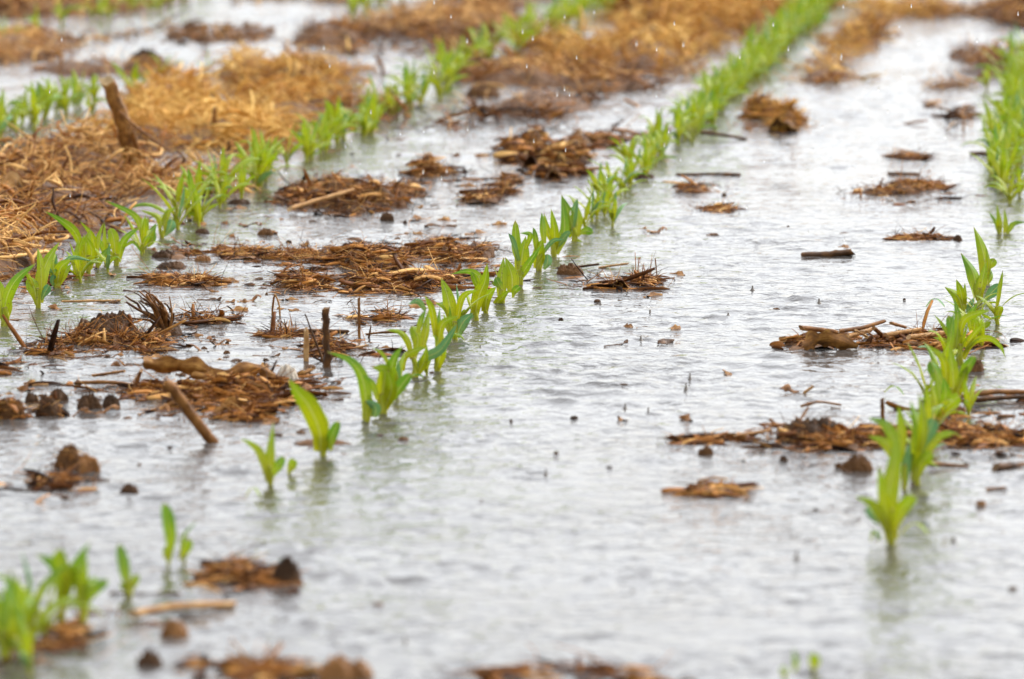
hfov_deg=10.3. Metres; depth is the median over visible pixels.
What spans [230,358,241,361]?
leaf flake
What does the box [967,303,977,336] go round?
corn seedling
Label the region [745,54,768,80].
corn seedling
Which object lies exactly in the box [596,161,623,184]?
corn seedling
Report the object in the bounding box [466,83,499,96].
mud clod
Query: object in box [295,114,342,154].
corn seedling
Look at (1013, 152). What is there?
corn seedling
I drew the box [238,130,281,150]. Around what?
corn seedling
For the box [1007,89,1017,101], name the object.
corn seedling
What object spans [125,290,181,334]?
uprooted root ball
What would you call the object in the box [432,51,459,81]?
corn seedling
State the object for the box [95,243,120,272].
corn seedling
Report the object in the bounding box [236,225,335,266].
straw mat
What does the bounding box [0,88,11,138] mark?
corn seedling
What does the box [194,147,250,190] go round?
corn seedling
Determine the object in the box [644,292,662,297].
leaf flake
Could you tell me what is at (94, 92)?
corn seedling
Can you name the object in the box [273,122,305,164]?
corn seedling
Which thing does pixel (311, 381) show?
straw mat
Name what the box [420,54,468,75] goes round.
corn seedling
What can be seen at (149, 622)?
straw mat
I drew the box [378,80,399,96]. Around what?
corn seedling
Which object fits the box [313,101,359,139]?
corn seedling
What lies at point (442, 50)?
corn seedling
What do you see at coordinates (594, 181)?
corn seedling
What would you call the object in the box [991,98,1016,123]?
corn seedling
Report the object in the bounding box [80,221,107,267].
corn seedling
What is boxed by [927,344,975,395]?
corn seedling
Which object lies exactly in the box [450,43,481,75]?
corn seedling
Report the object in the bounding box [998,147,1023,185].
corn seedling
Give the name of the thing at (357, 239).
leaf flake
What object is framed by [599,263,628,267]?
cornstalk piece
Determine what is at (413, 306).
leaf flake
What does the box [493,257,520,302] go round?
corn seedling
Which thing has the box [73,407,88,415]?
leaf flake
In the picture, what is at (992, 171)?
corn seedling
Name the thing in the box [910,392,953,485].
corn seedling
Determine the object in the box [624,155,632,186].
corn seedling
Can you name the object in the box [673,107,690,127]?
corn seedling
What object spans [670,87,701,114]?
corn seedling
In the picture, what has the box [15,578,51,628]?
corn seedling
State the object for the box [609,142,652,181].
corn seedling
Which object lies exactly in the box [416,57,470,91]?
corn seedling
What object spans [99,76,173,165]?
broken cornstalk
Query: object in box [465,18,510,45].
corn seedling
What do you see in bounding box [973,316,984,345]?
corn seedling
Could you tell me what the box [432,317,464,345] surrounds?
corn seedling
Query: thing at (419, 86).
corn seedling
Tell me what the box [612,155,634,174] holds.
corn seedling
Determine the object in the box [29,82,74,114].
corn seedling
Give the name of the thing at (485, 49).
corn seedling
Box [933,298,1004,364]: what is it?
corn seedling
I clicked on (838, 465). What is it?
mud clod
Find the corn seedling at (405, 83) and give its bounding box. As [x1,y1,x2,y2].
[400,66,429,104]
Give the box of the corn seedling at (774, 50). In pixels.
[757,41,782,63]
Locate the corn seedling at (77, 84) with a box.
[58,69,98,105]
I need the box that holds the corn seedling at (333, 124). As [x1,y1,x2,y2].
[319,110,341,146]
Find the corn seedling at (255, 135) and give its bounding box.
[248,129,260,157]
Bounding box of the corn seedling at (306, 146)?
[287,118,332,161]
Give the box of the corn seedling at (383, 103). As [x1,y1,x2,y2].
[358,80,396,119]
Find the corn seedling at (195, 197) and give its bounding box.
[185,179,202,226]
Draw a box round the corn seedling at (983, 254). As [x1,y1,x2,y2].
[974,228,996,283]
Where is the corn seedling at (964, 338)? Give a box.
[934,315,982,364]
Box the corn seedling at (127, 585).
[116,543,139,595]
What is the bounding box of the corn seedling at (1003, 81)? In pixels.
[995,74,1009,92]
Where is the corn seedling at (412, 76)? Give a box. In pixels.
[383,58,425,89]
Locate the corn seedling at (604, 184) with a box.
[596,168,621,198]
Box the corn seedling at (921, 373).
[893,343,960,394]
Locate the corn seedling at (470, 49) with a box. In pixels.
[458,45,472,68]
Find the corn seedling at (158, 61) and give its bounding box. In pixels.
[149,53,182,75]
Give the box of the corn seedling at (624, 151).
[604,135,640,162]
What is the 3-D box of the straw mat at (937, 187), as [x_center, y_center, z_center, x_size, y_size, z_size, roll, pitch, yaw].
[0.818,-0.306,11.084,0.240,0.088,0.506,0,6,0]
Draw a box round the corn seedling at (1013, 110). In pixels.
[1011,99,1016,116]
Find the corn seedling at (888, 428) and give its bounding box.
[869,404,910,489]
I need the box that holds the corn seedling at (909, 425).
[904,403,961,437]
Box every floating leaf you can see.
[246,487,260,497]
[870,530,880,540]
[884,385,903,394]
[900,522,927,533]
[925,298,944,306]
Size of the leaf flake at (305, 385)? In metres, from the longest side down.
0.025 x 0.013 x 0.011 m
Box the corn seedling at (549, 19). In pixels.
[522,8,564,27]
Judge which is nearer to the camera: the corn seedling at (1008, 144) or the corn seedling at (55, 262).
the corn seedling at (55, 262)
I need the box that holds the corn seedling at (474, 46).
[455,39,501,56]
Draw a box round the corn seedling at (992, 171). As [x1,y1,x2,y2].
[970,149,1015,183]
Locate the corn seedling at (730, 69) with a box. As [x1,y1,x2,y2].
[724,59,734,85]
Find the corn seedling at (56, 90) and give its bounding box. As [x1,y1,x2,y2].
[39,76,74,111]
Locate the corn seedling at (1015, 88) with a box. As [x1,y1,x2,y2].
[989,78,1018,96]
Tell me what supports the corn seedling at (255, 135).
on the flood water
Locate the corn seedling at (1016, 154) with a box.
[981,139,1023,157]
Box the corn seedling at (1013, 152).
[992,139,1021,166]
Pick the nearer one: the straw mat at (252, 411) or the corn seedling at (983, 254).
the straw mat at (252, 411)
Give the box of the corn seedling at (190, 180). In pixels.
[183,168,222,220]
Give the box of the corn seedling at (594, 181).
[587,163,620,196]
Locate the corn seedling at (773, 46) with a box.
[757,36,789,56]
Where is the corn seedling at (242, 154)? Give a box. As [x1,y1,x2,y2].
[227,141,279,180]
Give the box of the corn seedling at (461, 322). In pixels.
[435,278,476,339]
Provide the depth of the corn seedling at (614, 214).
10.11 m
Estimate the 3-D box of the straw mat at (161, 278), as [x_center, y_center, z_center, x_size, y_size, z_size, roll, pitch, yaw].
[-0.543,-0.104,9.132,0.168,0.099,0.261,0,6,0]
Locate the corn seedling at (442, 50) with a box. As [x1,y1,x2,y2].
[434,36,451,77]
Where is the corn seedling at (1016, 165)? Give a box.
[999,146,1023,171]
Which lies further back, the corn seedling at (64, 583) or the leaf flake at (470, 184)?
the leaf flake at (470, 184)
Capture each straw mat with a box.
[0,221,94,293]
[0,355,64,374]
[0,449,101,491]
[0,606,127,671]
[1,307,120,360]
[20,463,109,502]
[28,374,164,393]
[66,602,172,631]
[76,154,163,194]
[88,53,178,77]
[88,304,186,347]
[96,331,178,354]
[103,363,207,405]
[118,360,343,422]
[126,246,206,287]
[143,397,234,420]
[144,18,279,53]
[148,225,292,263]
[170,257,231,286]
[170,295,249,326]
[170,637,302,678]
[179,540,309,595]
[184,377,257,403]
[193,374,295,422]
[200,396,255,413]
[206,230,579,301]
[209,632,320,678]
[227,237,274,260]
[227,251,492,303]
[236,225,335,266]
[238,377,296,405]
[245,307,322,337]
[247,152,466,231]
[259,369,378,398]
[270,311,405,363]
[321,297,430,326]
[380,221,512,266]
[395,149,476,189]
[421,643,689,678]
[446,180,508,203]
[462,165,529,188]
[475,119,614,172]
[477,169,525,195]
[515,141,605,182]
[548,255,674,292]
[566,126,647,155]
[657,424,779,445]
[661,474,763,500]
[663,175,739,198]
[687,197,743,212]
[725,78,830,138]
[737,410,907,463]
[769,328,1023,354]
[825,413,909,451]
[837,147,986,208]
[851,300,1010,353]
[876,404,1023,454]
[881,140,939,160]
[882,220,954,240]
[885,376,1023,422]
[887,165,994,191]
[920,97,984,123]
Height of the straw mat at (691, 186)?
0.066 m
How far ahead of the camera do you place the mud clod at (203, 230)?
9.97 m
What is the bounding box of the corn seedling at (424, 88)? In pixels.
[397,71,431,104]
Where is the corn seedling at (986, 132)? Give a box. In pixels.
[959,121,1004,147]
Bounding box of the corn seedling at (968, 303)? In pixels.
[944,283,996,310]
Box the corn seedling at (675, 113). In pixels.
[666,102,681,129]
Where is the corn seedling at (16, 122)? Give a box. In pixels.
[4,105,25,135]
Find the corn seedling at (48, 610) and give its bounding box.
[0,567,80,650]
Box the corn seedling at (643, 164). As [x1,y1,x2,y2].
[625,144,655,173]
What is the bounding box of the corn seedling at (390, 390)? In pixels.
[372,345,411,413]
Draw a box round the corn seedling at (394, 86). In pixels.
[361,73,409,109]
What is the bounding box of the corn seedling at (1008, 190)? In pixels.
[983,167,1023,199]
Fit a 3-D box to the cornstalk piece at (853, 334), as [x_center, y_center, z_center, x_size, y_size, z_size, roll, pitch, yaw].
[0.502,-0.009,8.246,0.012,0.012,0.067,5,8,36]
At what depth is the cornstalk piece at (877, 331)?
8.23 m
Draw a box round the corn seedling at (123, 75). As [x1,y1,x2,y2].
[112,62,148,89]
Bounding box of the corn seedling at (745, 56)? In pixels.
[721,47,760,65]
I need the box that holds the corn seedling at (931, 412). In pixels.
[907,382,946,419]
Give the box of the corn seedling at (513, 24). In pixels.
[505,14,544,38]
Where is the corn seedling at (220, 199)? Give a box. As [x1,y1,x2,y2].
[211,168,238,207]
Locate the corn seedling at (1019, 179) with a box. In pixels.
[1017,167,1023,195]
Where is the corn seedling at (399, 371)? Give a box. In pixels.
[394,351,422,381]
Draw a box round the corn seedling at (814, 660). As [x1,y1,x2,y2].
[809,653,819,669]
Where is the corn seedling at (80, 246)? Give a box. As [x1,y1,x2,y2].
[64,235,103,274]
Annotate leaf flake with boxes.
[17,383,30,390]
[48,303,60,308]
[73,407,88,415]
[78,409,102,413]
[86,404,119,413]
[110,361,120,365]
[134,354,161,357]
[183,333,202,336]
[186,344,208,351]
[197,297,221,299]
[210,341,238,344]
[218,415,232,420]
[226,205,244,208]
[229,306,247,310]
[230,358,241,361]
[238,222,261,225]
[240,294,261,300]
[252,353,280,356]
[262,417,279,423]
[276,307,298,310]
[278,297,298,299]
[302,383,309,388]
[329,275,350,279]
[347,237,372,243]
[404,231,424,233]
[409,304,427,307]
[412,215,429,218]
[424,223,456,226]
[438,216,456,220]
[452,183,476,185]
[465,230,485,233]
[486,221,506,224]
[604,339,627,346]
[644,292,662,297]
[647,226,666,232]
[657,338,673,344]
[670,271,684,275]
[670,324,680,329]
[678,413,692,420]
[779,384,798,392]
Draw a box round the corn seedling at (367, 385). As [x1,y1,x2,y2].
[328,352,380,422]
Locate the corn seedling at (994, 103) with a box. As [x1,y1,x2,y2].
[982,92,1022,123]
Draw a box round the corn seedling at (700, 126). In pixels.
[664,103,715,132]
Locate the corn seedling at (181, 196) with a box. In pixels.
[148,174,217,212]
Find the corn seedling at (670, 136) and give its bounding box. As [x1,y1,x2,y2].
[653,126,674,144]
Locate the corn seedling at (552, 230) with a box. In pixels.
[544,194,570,256]
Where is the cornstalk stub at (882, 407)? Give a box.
[880,397,884,418]
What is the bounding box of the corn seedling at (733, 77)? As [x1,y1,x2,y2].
[693,65,747,84]
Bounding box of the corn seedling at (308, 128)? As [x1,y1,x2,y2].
[307,122,318,147]
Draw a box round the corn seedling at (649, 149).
[641,139,651,159]
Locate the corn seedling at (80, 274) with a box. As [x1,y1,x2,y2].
[58,242,104,282]
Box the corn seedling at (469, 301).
[466,293,472,309]
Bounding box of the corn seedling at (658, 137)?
[645,123,679,157]
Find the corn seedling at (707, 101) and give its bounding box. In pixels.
[678,90,711,113]
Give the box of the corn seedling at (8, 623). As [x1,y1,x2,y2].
[0,570,28,658]
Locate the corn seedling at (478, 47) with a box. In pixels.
[458,35,490,56]
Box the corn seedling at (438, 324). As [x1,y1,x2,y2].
[409,296,457,370]
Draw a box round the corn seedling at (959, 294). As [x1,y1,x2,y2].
[945,279,974,313]
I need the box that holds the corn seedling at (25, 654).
[17,602,31,674]
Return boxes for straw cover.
[0,0,191,20]
[0,2,203,65]
[0,105,274,273]
[21,44,177,76]
[47,36,422,165]
[172,0,347,4]
[275,0,571,58]
[388,92,699,143]
[404,50,688,122]
[427,32,644,89]
[491,0,878,77]
[763,0,1001,85]
[900,0,1023,90]
[903,96,982,131]
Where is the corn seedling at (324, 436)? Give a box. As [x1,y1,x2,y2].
[289,379,340,455]
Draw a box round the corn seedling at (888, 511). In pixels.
[855,425,916,544]
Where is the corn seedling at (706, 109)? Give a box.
[674,91,716,120]
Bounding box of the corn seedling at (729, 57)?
[706,51,744,74]
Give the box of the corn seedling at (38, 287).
[26,243,58,307]
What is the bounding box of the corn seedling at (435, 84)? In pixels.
[410,53,469,99]
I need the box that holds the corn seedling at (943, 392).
[923,371,960,422]
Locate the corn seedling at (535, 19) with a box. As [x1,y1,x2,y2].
[517,3,548,35]
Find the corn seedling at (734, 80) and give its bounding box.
[701,66,750,86]
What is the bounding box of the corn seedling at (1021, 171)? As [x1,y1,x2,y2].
[982,145,1023,178]
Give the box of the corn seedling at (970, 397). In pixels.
[963,376,985,414]
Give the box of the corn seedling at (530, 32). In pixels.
[500,17,535,52]
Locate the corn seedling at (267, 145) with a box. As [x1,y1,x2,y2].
[248,126,293,157]
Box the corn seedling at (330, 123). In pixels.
[294,108,361,148]
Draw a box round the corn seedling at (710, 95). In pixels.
[696,87,724,101]
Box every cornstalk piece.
[32,383,47,385]
[61,299,120,301]
[74,380,131,384]
[91,370,125,376]
[109,591,180,593]
[127,601,235,617]
[133,369,142,385]
[191,567,254,579]
[287,188,353,211]
[298,328,349,332]
[365,331,405,334]
[556,263,599,268]
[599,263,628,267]
[674,432,725,439]
[676,172,740,175]
[697,477,727,482]
[699,130,746,139]
[734,429,772,436]
[769,418,780,428]
[779,336,791,341]
[799,325,848,333]
[799,406,808,419]
[800,401,841,406]
[801,249,855,256]
[803,385,813,393]
[838,320,885,332]
[846,327,871,337]
[872,326,885,338]
[883,327,922,336]
[886,334,903,338]
[887,172,918,174]
[889,321,906,328]
[906,331,945,338]
[927,461,968,466]
[961,389,1023,398]
[970,151,986,154]
[975,395,1023,402]
[985,486,1006,489]
[992,462,1023,469]
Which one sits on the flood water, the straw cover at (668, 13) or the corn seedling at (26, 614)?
the corn seedling at (26, 614)
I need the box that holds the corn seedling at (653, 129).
[639,107,662,149]
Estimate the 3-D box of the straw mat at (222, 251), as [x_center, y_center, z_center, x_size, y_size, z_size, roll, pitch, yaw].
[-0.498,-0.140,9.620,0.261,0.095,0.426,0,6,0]
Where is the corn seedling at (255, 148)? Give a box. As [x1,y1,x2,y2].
[241,134,277,170]
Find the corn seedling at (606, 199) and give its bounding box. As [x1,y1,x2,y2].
[601,190,612,215]
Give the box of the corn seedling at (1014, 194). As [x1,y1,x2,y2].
[984,166,1023,203]
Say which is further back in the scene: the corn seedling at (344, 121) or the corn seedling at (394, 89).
the corn seedling at (394, 89)
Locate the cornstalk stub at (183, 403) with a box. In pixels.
[162,379,218,442]
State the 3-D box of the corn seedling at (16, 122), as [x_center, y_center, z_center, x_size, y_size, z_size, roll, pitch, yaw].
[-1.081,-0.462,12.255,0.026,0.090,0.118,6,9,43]
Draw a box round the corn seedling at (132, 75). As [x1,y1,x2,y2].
[110,59,160,95]
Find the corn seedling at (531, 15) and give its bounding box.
[529,9,544,38]
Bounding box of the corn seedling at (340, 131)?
[306,110,362,143]
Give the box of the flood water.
[0,0,1023,678]
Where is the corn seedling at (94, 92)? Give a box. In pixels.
[79,73,101,102]
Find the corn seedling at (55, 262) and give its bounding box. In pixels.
[49,254,57,286]
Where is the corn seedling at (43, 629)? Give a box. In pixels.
[0,564,104,633]
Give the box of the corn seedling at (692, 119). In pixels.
[663,97,720,129]
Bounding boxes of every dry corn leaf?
[0,171,28,198]
[142,355,222,375]
[159,398,191,409]
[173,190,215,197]
[190,361,275,380]
[214,396,246,413]
[235,379,275,390]
[297,367,315,374]
[903,341,926,345]
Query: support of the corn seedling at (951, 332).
on the flood water
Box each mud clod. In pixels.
[0,393,39,418]
[10,251,43,266]
[25,392,38,402]
[28,391,69,416]
[45,442,109,469]
[50,388,68,401]
[71,310,142,338]
[75,453,100,473]
[76,390,102,408]
[102,393,119,407]
[120,483,138,493]
[129,48,163,62]
[136,647,162,665]
[151,249,174,257]
[156,261,186,268]
[160,619,188,637]
[194,254,210,260]
[195,228,209,232]
[220,654,250,670]
[227,198,250,204]
[257,227,272,234]
[272,555,301,582]
[293,439,350,445]
[317,652,373,678]
[380,211,393,220]
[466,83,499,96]
[534,162,554,177]
[556,263,583,274]
[634,173,654,178]
[698,446,713,454]
[776,416,841,441]
[779,455,787,460]
[835,463,841,467]
[840,453,872,471]
[948,406,965,415]
[953,235,961,240]
[970,359,983,371]
[976,500,985,504]
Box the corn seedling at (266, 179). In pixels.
[246,150,297,181]
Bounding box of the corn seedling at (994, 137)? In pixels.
[985,129,1013,154]
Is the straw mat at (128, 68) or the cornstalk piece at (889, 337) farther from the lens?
the straw mat at (128, 68)
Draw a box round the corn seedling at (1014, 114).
[978,107,1021,125]
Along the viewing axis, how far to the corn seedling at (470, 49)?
14.35 m
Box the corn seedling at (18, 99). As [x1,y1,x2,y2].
[0,90,40,122]
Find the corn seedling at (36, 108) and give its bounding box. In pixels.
[15,81,44,129]
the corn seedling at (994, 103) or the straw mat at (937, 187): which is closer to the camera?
the straw mat at (937, 187)
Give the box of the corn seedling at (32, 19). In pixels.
[27,4,40,29]
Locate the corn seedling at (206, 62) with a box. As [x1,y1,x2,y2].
[194,50,215,72]
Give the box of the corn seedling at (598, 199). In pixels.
[586,190,603,218]
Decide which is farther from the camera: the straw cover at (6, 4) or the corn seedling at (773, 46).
the straw cover at (6, 4)
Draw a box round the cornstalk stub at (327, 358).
[322,307,332,367]
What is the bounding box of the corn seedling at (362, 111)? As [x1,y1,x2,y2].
[347,103,379,130]
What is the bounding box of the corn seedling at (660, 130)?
[655,107,667,136]
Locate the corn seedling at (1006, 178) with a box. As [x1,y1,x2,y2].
[990,157,1016,191]
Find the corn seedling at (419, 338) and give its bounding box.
[387,310,456,377]
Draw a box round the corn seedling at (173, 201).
[154,168,215,215]
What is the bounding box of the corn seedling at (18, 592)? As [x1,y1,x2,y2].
[0,574,36,635]
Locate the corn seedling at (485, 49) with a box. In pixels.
[476,38,501,58]
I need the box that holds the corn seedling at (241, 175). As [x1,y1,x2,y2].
[237,163,255,198]
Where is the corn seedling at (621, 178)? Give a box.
[587,158,649,188]
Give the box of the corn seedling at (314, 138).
[293,116,333,159]
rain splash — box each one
[589,647,595,660]
[793,551,799,558]
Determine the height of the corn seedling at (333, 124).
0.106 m
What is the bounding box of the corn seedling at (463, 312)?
[440,284,491,316]
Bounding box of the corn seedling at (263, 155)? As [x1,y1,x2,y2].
[256,145,275,186]
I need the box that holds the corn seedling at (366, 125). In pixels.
[356,100,377,137]
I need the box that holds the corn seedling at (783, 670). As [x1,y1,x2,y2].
[780,649,798,678]
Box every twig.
[212,106,216,132]
[271,294,274,314]
[275,294,280,315]
[305,314,322,363]
[357,297,360,337]
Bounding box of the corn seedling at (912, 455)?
[906,431,938,478]
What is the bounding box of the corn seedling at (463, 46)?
[461,35,475,57]
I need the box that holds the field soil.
[0,0,1023,271]
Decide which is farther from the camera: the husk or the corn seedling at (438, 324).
the husk
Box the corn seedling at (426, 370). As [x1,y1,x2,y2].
[419,344,428,375]
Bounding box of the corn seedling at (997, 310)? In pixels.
[974,271,1023,324]
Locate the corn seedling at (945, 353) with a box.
[924,339,950,374]
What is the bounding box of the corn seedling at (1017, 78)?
[1015,67,1020,86]
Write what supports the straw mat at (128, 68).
on the flood water
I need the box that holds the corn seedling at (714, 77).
[692,66,715,84]
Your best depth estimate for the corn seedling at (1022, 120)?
12.16 m
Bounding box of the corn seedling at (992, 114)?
[972,101,1016,124]
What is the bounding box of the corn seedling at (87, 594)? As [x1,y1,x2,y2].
[75,568,107,623]
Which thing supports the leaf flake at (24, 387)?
on the flood water
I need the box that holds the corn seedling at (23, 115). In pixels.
[11,85,28,123]
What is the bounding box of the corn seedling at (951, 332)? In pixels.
[917,313,957,359]
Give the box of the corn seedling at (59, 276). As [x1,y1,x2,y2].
[50,254,91,287]
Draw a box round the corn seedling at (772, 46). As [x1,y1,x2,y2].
[752,34,787,58]
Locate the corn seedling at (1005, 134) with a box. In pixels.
[980,117,1008,141]
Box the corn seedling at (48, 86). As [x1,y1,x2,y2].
[36,77,60,118]
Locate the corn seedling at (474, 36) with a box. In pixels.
[469,25,486,53]
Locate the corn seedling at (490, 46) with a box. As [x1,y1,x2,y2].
[477,34,504,57]
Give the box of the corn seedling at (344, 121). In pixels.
[325,96,352,141]
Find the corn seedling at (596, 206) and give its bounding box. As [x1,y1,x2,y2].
[566,188,610,221]
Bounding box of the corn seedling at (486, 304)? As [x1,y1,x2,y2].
[481,287,495,313]
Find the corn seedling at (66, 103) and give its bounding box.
[56,82,74,113]
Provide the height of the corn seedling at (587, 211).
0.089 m
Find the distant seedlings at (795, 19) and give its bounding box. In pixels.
[0,0,1023,218]
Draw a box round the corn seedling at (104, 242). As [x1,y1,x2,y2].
[100,222,110,264]
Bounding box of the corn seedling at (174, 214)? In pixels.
[133,179,210,229]
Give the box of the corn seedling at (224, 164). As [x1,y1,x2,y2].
[194,146,261,184]
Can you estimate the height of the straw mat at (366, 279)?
0.101 m
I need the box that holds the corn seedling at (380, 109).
[355,94,382,117]
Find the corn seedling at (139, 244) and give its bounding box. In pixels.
[117,215,160,254]
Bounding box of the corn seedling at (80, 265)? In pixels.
[72,237,82,278]
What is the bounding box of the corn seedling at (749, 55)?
[720,44,751,63]
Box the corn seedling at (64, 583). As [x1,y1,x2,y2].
[36,542,89,622]
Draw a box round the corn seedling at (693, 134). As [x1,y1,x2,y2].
[671,107,718,142]
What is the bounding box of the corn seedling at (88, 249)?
[45,211,95,273]
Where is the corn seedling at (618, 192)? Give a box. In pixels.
[596,182,628,207]
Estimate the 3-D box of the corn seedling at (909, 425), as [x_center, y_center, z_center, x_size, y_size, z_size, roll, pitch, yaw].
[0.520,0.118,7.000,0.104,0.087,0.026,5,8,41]
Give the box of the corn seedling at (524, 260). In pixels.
[508,221,541,284]
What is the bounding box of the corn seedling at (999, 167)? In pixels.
[983,144,1011,183]
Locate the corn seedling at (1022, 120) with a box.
[1015,105,1023,128]
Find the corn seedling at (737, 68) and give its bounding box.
[719,59,745,85]
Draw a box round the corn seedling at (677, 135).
[671,112,692,144]
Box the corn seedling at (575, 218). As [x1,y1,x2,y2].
[562,196,592,241]
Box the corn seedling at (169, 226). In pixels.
[141,207,175,237]
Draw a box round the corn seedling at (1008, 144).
[982,130,1023,156]
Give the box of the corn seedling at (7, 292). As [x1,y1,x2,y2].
[0,263,35,326]
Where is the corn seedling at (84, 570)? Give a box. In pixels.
[70,553,98,621]
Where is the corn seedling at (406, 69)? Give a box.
[405,62,421,86]
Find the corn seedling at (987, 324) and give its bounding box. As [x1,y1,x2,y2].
[941,294,1004,328]
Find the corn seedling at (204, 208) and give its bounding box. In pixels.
[184,176,229,221]
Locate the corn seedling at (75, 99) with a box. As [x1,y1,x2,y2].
[72,75,91,108]
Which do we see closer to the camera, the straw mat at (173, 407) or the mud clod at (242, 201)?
the straw mat at (173, 407)
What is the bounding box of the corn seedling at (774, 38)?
[737,32,781,45]
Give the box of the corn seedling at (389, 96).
[382,79,404,113]
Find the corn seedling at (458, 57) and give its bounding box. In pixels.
[445,45,463,77]
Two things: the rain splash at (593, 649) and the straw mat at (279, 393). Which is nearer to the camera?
the rain splash at (593, 649)
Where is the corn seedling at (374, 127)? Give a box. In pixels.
[362,104,388,134]
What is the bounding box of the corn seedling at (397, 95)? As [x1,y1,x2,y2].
[393,88,401,105]
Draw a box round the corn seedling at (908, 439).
[907,416,945,449]
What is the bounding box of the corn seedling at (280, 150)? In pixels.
[246,136,284,165]
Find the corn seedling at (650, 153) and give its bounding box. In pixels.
[622,136,676,169]
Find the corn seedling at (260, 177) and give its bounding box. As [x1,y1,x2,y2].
[241,135,278,189]
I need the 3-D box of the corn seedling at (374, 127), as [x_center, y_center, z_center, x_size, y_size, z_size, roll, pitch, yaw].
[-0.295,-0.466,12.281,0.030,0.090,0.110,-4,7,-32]
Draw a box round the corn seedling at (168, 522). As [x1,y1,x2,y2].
[161,503,175,566]
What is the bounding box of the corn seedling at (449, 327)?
[443,306,453,332]
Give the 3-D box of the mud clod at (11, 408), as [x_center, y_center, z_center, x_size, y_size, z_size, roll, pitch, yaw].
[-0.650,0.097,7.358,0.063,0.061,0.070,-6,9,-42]
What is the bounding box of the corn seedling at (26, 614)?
[13,602,54,658]
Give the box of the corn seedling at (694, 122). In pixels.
[663,111,707,139]
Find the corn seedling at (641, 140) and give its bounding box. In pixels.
[636,119,668,153]
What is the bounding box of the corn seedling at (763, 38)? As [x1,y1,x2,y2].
[760,26,780,47]
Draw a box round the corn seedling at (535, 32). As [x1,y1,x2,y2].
[510,18,550,46]
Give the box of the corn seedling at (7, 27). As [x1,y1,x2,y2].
[2,14,25,34]
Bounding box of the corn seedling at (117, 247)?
[108,227,141,265]
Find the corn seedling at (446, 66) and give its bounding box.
[412,44,461,83]
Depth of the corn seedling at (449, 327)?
8.27 m
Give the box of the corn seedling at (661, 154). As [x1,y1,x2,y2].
[650,138,668,165]
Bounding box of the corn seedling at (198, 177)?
[174,159,226,195]
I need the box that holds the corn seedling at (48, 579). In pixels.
[21,551,69,629]
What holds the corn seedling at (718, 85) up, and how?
on the flood water
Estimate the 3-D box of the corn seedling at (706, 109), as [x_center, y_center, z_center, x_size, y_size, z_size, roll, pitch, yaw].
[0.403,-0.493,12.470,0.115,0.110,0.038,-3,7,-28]
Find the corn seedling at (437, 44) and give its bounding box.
[427,36,456,60]
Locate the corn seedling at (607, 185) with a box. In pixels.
[574,172,618,202]
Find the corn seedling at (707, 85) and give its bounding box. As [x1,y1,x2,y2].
[703,71,719,98]
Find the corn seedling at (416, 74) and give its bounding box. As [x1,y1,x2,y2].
[391,55,434,85]
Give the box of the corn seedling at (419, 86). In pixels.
[402,70,428,93]
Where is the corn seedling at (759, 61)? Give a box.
[755,44,767,68]
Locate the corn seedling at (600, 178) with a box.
[595,169,607,201]
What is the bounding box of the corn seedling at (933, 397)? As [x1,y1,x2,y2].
[921,376,967,420]
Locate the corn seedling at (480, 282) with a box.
[452,263,488,320]
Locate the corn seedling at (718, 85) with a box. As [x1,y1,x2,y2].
[691,79,734,96]
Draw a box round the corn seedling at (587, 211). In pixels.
[570,193,614,227]
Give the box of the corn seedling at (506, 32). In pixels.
[498,23,528,40]
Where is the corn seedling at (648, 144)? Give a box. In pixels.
[637,131,668,162]
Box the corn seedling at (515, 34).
[489,14,527,45]
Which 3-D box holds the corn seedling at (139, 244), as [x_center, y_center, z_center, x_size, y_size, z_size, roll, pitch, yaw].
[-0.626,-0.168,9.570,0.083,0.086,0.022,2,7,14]
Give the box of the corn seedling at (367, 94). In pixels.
[364,84,376,108]
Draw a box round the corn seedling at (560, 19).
[554,13,569,31]
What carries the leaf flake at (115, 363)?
on the flood water
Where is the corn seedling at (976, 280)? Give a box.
[961,253,997,302]
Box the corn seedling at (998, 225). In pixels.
[989,206,1023,233]
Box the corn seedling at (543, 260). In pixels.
[532,213,564,270]
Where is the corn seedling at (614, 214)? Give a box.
[608,192,626,226]
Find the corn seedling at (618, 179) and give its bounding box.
[604,161,646,194]
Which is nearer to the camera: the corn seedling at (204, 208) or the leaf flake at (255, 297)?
the leaf flake at (255, 297)
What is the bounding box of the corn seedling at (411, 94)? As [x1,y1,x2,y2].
[401,70,413,108]
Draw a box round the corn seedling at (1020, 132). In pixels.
[1011,119,1023,146]
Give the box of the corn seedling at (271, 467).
[240,423,285,484]
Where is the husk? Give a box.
[802,329,858,350]
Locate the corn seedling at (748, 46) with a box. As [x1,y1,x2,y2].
[746,34,750,55]
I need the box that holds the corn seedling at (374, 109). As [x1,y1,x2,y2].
[353,92,380,123]
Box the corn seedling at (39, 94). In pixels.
[9,83,52,117]
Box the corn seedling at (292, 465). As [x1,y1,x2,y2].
[287,458,296,473]
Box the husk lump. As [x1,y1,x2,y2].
[277,364,297,378]
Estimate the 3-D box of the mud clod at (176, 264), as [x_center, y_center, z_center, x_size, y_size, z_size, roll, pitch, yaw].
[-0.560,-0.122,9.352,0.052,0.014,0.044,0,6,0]
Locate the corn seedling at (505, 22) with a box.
[490,9,531,45]
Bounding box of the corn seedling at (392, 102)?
[355,80,416,115]
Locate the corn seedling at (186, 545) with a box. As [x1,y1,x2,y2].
[179,522,195,563]
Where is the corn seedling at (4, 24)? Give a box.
[0,14,27,31]
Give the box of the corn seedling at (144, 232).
[141,215,151,252]
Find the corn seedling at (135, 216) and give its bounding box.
[105,200,155,247]
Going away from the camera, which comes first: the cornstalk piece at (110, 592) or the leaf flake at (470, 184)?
the cornstalk piece at (110, 592)

